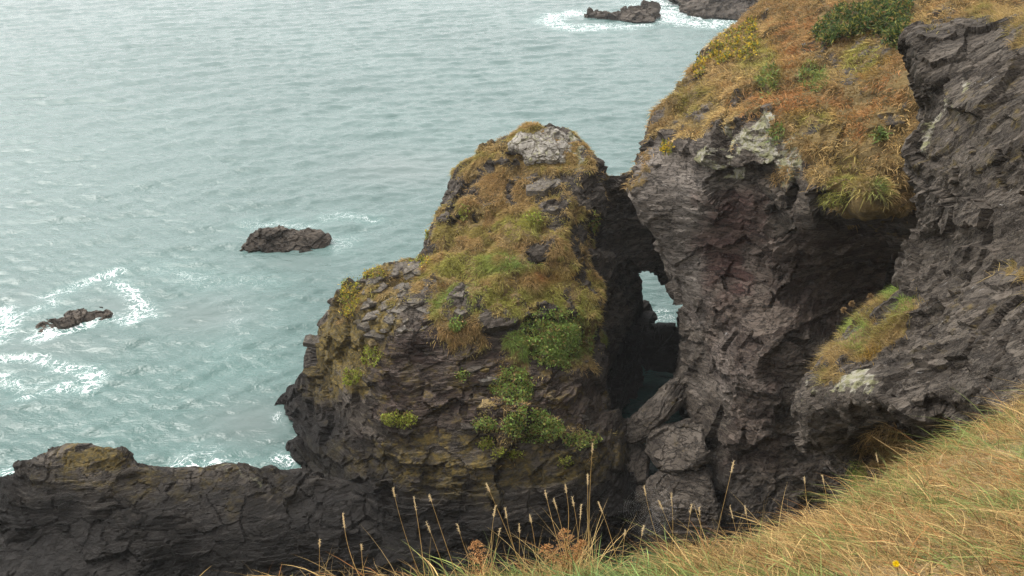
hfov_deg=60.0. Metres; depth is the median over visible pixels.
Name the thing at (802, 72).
green bracken
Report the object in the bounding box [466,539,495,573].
dead fern
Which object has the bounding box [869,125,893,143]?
green bracken
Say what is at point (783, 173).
grass tussock
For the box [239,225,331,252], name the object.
sea rock
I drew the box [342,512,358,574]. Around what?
grass stalk
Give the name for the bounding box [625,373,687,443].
boulder
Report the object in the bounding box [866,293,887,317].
dried umbel
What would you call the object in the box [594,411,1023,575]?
grassy slope
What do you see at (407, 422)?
leafy plant
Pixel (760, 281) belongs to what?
headland
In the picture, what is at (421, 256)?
yellow cushion
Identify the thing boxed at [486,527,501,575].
grass stalk
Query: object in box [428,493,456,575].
grass stalk
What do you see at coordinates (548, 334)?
leafy plant
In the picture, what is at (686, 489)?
boulder
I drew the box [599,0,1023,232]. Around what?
headland grass
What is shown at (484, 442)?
leafy plant
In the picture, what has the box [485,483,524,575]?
grass stalk
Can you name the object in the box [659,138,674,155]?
flowering gorse
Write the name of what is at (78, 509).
rock ridge
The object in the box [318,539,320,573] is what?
grass stalk
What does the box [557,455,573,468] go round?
leafy plant
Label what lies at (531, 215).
leafy plant
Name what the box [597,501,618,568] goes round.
grass stalk
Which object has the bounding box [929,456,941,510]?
grass stalk
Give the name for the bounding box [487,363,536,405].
leafy plant
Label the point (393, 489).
grass stalk
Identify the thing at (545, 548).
dead fern
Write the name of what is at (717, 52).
flowering gorse
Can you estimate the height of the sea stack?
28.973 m
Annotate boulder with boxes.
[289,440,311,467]
[623,418,650,484]
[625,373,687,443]
[626,484,661,555]
[644,418,711,474]
[645,466,722,557]
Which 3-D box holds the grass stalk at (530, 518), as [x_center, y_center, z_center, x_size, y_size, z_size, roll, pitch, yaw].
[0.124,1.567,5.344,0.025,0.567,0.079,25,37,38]
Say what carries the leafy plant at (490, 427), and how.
on the sea stack
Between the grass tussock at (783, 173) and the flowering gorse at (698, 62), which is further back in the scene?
the flowering gorse at (698, 62)
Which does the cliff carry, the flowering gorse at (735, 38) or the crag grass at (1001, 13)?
the crag grass at (1001, 13)
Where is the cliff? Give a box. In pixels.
[789,6,1023,497]
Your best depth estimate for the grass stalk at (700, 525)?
5.62 m
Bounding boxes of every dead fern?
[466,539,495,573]
[539,544,570,575]
[549,528,580,568]
[562,539,588,570]
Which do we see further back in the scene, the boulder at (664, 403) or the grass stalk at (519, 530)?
the boulder at (664, 403)
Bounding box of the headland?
[588,0,1023,552]
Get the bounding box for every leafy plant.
[342,367,363,384]
[360,344,383,366]
[379,409,417,429]
[447,315,466,331]
[454,367,469,382]
[458,204,469,220]
[470,415,497,433]
[475,435,494,450]
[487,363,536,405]
[491,447,523,459]
[500,404,565,446]
[514,306,596,370]
[523,209,544,223]
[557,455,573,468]
[562,428,602,450]
[588,210,600,233]
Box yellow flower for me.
[892,560,898,574]
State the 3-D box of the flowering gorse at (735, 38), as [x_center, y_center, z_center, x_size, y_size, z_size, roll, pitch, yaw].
[14.557,-16.443,57.816,2.795,1.700,14.296,4,28,7]
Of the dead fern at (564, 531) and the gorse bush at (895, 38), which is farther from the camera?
the gorse bush at (895, 38)
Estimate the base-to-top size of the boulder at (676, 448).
3.630 m
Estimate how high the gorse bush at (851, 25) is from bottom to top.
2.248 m
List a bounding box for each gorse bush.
[807,16,843,47]
[821,1,873,37]
[861,0,915,44]
[886,22,910,49]
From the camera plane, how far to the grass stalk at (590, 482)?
5.20 m
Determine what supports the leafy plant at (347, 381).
on the sea stack
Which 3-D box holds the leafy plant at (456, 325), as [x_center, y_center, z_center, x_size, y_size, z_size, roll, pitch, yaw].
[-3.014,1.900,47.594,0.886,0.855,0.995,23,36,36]
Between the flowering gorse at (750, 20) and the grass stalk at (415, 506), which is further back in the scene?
the flowering gorse at (750, 20)
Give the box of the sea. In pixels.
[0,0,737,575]
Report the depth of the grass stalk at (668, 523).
5.61 m
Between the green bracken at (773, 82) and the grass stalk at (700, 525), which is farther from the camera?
the green bracken at (773, 82)
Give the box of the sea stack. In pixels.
[274,123,645,575]
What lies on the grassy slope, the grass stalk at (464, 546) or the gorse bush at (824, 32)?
the grass stalk at (464, 546)
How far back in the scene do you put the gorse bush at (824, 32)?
48.28 m
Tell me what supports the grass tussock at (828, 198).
on the headland
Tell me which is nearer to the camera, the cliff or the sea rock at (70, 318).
the cliff
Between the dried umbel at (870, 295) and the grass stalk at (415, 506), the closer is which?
the grass stalk at (415, 506)
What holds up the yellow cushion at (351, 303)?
on the sea stack
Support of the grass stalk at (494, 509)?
on the grassy slope
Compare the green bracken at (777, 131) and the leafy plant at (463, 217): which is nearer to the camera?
the green bracken at (777, 131)
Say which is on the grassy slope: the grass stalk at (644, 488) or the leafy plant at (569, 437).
the grass stalk at (644, 488)
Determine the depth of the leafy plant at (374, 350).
49.26 m
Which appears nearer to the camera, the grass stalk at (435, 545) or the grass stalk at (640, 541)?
the grass stalk at (435, 545)
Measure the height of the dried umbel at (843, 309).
1.132 m
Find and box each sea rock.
[35,307,112,331]
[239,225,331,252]
[584,0,660,22]
[668,0,758,19]
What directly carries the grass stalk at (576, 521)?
on the grassy slope
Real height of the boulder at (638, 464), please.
3.422 m
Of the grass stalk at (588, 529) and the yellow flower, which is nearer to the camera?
the yellow flower
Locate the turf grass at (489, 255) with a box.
[333,120,616,468]
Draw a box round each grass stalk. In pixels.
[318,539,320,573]
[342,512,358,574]
[392,486,420,575]
[413,495,424,575]
[426,522,445,575]
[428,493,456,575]
[456,524,477,574]
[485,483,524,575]
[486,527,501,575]
[491,505,496,572]
[504,506,523,573]
[516,524,520,575]
[529,513,536,565]
[544,490,564,564]
[553,500,568,573]
[559,484,568,573]
[569,505,581,573]
[571,496,579,565]
[587,473,588,558]
[589,443,593,572]
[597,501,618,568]
[635,525,644,573]
[643,485,666,563]
[658,500,683,559]
[669,494,672,564]
[683,504,691,556]
[698,507,701,552]
[710,461,734,562]
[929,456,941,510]
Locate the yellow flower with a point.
(895, 563)
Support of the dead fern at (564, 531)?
on the grassy slope
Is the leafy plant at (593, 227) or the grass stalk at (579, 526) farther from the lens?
the leafy plant at (593, 227)
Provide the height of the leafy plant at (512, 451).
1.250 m
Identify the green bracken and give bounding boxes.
[754,61,778,98]
[765,122,786,145]
[795,58,829,93]
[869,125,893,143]
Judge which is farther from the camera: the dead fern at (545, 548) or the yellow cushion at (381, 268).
the yellow cushion at (381, 268)
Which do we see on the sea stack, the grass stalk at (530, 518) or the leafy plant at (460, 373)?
the leafy plant at (460, 373)
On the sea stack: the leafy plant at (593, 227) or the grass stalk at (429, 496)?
the leafy plant at (593, 227)
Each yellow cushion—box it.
[337,276,360,316]
[359,265,386,277]
[403,254,432,266]
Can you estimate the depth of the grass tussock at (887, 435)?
25.40 m
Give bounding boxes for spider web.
[626,488,673,531]
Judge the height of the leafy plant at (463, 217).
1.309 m
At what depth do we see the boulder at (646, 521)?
48.28 m
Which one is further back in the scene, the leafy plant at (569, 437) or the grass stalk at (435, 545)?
the leafy plant at (569, 437)
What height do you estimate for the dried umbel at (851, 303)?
1.116 m
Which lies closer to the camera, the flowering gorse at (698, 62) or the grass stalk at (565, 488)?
the grass stalk at (565, 488)
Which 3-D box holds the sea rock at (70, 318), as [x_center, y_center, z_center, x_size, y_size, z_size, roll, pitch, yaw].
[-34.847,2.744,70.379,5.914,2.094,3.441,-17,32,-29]
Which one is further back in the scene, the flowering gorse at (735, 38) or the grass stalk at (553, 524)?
the flowering gorse at (735, 38)
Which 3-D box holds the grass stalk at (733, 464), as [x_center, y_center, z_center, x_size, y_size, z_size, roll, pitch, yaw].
[1.355,1.462,5.744,0.125,0.830,0.028,-19,33,-31]
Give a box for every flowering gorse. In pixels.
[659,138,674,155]
[692,51,706,78]
[705,39,730,64]
[715,19,761,59]
[744,15,757,28]
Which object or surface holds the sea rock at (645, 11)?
in the sea
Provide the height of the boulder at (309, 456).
2.199 m
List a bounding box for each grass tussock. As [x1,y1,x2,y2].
[764,164,795,191]
[816,190,847,212]
[840,460,867,488]
[848,421,923,474]
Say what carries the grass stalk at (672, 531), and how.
on the grassy slope
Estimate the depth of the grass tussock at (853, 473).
26.36 m
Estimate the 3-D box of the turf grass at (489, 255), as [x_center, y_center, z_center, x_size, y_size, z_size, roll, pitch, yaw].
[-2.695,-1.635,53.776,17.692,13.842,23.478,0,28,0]
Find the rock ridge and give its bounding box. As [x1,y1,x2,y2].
[0,443,384,575]
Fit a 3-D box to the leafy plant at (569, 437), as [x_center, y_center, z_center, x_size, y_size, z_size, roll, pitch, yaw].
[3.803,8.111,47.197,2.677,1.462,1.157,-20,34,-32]
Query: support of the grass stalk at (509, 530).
on the grassy slope
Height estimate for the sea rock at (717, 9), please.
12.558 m
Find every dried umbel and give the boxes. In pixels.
[841,307,878,339]
[848,300,880,330]
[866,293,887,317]
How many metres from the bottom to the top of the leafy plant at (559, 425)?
2.502 m
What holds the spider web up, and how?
on the grassy slope
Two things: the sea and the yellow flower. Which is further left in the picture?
the sea
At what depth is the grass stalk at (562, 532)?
5.37 m
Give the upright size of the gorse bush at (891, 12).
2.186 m
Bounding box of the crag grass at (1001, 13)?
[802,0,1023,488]
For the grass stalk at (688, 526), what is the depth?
5.50 m
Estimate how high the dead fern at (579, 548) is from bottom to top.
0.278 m

